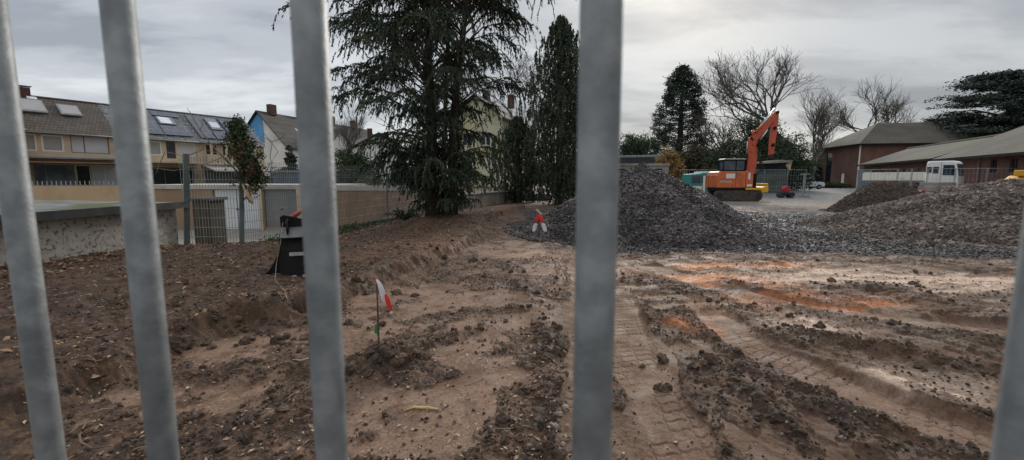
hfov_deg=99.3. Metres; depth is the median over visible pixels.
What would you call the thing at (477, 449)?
crumbs
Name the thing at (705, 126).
bare tree
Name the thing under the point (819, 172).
dark bush
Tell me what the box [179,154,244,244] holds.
gate
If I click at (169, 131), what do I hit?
terraced house
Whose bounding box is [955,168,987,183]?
site fence panel
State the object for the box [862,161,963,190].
flatbed truck
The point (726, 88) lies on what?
bare tree
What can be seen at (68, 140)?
terraced house
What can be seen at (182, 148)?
window
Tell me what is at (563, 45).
ivy clad tree
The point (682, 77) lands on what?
giant conifer
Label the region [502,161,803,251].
gravel pile
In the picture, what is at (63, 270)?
leaf litter
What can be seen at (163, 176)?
window
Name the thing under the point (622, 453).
pebbles
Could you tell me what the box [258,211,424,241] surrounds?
ground cover
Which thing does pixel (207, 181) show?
window
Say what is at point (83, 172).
door
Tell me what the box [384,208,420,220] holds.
shrub
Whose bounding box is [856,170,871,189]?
sheeted panel
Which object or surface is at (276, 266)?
cord
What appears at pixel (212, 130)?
terraced house
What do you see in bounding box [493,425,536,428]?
twig
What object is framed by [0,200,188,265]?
garage
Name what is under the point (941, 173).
site fence panel
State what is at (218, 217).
mossy shed
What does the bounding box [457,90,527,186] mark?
gable house
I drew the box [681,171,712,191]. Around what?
teal van
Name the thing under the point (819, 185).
white car
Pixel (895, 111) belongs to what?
bare tree
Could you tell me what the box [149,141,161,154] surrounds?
window
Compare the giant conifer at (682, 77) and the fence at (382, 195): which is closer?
the fence at (382, 195)
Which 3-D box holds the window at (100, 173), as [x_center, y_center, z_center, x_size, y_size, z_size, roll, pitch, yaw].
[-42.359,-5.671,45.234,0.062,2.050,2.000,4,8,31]
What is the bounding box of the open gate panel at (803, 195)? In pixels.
[798,173,809,196]
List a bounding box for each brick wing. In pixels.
[856,134,998,185]
[927,126,1023,183]
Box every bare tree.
[332,99,367,151]
[469,41,578,193]
[501,105,556,170]
[686,112,741,149]
[691,49,825,130]
[789,86,855,178]
[830,71,918,132]
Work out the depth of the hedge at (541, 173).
63.85 m
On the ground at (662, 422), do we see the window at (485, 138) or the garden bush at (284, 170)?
the garden bush at (284, 170)
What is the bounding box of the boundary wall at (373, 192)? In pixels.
[336,186,420,226]
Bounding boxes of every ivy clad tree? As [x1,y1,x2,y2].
[480,115,550,202]
[516,14,578,204]
[541,71,577,197]
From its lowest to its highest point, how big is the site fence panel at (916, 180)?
2.247 m
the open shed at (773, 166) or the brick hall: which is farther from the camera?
the brick hall
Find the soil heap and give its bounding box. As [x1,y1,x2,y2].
[819,180,920,213]
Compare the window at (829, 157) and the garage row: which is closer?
the garage row
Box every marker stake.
[373,277,392,343]
[532,209,546,236]
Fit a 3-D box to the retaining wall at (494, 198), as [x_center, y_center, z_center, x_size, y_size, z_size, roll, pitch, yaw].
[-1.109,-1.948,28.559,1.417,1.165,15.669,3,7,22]
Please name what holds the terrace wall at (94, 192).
on the ground at (662, 422)
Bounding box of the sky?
[8,0,1023,167]
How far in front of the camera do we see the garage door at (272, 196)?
22.10 m
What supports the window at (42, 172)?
in the terraced house at (68, 140)
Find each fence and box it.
[0,0,1023,459]
[236,162,418,240]
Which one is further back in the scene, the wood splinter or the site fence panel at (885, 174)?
the site fence panel at (885, 174)
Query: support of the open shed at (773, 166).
on the ground at (662, 422)
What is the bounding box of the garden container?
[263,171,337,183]
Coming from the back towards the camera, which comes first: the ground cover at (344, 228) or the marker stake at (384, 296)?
the ground cover at (344, 228)
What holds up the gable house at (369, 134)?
on the ground at (662, 422)
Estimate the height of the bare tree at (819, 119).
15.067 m
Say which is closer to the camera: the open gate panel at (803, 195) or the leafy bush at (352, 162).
the leafy bush at (352, 162)
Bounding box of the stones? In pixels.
[519,402,571,448]
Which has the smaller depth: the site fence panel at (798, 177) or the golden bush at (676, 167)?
the site fence panel at (798, 177)
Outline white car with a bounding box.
[794,178,824,188]
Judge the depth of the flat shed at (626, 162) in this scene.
39.78 m
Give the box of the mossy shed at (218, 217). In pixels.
[190,197,226,243]
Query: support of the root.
on the ground at (662, 422)
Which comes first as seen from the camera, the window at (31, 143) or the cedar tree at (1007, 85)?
the window at (31, 143)
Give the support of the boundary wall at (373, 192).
on the ground at (662, 422)
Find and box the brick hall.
[810,122,987,187]
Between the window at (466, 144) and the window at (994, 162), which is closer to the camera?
the window at (994, 162)
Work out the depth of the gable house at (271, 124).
70.61 m
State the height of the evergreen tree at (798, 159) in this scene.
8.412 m
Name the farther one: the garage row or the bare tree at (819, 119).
the bare tree at (819, 119)
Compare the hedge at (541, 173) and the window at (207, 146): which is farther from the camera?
the hedge at (541, 173)
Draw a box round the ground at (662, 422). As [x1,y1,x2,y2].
[0,184,1017,459]
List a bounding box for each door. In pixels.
[75,165,91,184]
[166,142,175,158]
[214,190,260,228]
[265,190,296,226]
[841,173,843,183]
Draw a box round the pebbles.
[14,212,1001,459]
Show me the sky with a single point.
(224, 58)
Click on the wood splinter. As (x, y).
(423, 407)
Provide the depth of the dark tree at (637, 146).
56.29 m
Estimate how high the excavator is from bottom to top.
6.647 m
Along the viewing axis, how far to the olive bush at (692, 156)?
53.15 m
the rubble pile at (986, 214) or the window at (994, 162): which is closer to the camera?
the rubble pile at (986, 214)
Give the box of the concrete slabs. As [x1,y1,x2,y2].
[918,182,955,191]
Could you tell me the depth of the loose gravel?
10.24 m
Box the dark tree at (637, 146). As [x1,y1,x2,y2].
[620,131,666,155]
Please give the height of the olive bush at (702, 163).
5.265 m
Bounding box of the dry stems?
[9,219,535,459]
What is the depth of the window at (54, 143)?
41.82 m
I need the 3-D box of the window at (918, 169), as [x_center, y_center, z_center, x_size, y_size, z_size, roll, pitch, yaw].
[35.538,-4.612,37.835,0.062,1.500,1.300,3,7,24]
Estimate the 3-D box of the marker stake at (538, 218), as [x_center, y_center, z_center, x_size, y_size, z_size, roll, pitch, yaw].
[0.757,-0.112,11.948,0.406,0.951,0.082,0,7,0]
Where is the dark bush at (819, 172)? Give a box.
[799,157,823,181]
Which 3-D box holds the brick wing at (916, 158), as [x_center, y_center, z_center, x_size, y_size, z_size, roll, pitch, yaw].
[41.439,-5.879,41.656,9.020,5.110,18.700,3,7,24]
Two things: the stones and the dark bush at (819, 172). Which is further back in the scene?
the dark bush at (819, 172)
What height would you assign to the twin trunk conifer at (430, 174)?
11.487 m
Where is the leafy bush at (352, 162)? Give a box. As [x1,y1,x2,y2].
[334,146,381,183]
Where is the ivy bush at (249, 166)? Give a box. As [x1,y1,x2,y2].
[156,107,284,203]
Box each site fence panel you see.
[765,170,787,193]
[788,170,806,194]
[870,169,897,180]
[897,169,911,185]
[911,169,927,184]
[926,168,955,190]
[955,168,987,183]
[987,168,1013,180]
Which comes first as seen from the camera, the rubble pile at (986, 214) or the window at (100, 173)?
the rubble pile at (986, 214)
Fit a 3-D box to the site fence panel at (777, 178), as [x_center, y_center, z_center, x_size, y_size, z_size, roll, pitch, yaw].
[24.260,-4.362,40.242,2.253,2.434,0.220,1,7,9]
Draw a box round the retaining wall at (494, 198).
[420,191,523,209]
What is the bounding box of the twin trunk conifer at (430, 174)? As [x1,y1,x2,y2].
[271,0,554,216]
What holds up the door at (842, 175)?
in the brick hall
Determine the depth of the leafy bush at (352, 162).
29.23 m
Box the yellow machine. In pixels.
[1006,170,1023,178]
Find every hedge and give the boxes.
[530,161,546,185]
[813,181,850,187]
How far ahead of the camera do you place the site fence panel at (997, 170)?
26.23 m
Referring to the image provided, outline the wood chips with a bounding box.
[5,231,574,459]
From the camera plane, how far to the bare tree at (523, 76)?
43.36 m
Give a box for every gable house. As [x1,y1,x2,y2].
[247,104,372,174]
[333,129,350,170]
[344,128,410,180]
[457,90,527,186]
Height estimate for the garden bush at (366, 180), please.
1.309 m
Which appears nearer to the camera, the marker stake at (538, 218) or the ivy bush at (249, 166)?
the ivy bush at (249, 166)
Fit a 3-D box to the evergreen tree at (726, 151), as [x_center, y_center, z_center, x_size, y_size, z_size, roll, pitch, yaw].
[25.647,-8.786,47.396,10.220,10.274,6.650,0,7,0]
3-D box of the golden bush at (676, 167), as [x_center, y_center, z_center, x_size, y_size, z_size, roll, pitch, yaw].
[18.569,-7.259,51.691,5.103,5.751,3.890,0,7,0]
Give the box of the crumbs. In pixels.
[2,213,1012,459]
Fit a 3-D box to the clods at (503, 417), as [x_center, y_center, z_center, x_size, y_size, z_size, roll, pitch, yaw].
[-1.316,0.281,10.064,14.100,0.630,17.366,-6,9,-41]
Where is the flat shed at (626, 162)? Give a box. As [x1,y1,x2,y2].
[619,155,669,173]
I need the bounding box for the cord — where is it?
[275,223,291,319]
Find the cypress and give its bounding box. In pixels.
[283,145,297,170]
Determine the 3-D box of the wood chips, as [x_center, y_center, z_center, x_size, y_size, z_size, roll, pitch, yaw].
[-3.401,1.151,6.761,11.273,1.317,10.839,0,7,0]
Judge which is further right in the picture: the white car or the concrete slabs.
the concrete slabs
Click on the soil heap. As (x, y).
(874, 193)
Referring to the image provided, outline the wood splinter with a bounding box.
[404,406,441,410]
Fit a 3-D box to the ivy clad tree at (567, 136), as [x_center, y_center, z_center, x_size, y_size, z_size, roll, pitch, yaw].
[4.443,-6.109,28.905,4.850,9.160,4.737,-3,7,-21]
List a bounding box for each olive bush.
[673,144,714,173]
[699,149,735,171]
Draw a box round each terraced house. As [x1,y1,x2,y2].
[19,85,117,184]
[96,102,207,183]
[177,112,270,183]
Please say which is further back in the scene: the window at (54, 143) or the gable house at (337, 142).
the gable house at (337, 142)
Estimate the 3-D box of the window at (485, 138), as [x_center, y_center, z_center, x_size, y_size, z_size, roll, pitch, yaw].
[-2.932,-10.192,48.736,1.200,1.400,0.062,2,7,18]
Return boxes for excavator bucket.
[265,209,304,276]
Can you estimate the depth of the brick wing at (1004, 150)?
29.27 m
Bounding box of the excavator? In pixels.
[705,108,778,200]
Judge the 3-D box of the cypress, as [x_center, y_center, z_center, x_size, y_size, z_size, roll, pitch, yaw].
[-18.024,-5.144,35.650,1.081,3.682,1.319,4,8,31]
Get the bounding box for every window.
[25,134,37,150]
[33,164,74,184]
[41,135,64,151]
[70,135,109,153]
[91,165,117,184]
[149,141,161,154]
[152,167,193,183]
[177,143,195,156]
[205,144,216,154]
[205,170,248,183]
[464,137,472,145]
[481,133,490,145]
[825,153,832,182]
[916,168,922,185]
[991,159,997,172]
[1010,158,1018,171]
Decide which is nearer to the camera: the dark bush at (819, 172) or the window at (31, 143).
the window at (31, 143)
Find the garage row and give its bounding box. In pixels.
[154,184,368,229]
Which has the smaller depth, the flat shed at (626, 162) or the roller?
the roller
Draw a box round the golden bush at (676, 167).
[655,146,689,179]
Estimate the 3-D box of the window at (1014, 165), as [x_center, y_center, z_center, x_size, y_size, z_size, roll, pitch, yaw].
[30.395,-3.906,26.208,0.062,0.850,0.800,3,7,24]
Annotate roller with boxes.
[776,185,794,197]
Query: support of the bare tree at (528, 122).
on the ground at (662, 422)
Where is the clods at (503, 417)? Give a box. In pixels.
[7,213,1015,459]
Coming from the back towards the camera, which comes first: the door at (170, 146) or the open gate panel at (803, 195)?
the door at (170, 146)
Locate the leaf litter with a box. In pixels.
[0,211,485,377]
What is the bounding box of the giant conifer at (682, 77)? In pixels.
[648,63,719,154]
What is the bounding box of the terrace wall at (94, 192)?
[32,181,119,200]
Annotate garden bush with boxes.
[269,166,298,175]
[353,175,391,185]
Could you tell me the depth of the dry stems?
3.56 m
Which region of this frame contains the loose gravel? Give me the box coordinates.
[516,209,1018,261]
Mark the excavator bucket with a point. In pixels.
(290, 260)
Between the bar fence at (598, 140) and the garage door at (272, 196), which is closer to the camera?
the bar fence at (598, 140)
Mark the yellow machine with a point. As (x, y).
(1018, 174)
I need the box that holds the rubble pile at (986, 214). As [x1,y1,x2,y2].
[800,178,1023,249]
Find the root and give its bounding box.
[78,422,110,448]
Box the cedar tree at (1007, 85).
[920,69,1023,138]
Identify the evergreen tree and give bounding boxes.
[696,103,797,182]
[763,127,827,190]
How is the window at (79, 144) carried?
in the terraced house at (68, 140)
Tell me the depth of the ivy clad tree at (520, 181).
29.03 m
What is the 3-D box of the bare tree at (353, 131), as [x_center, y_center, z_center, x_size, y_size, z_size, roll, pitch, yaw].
[-14.706,-7.382,39.530,3.624,9.028,6.773,-3,7,-21]
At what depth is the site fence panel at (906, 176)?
28.00 m
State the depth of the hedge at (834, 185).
62.24 m
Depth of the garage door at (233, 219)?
22.13 m
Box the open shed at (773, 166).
[755,160,791,192]

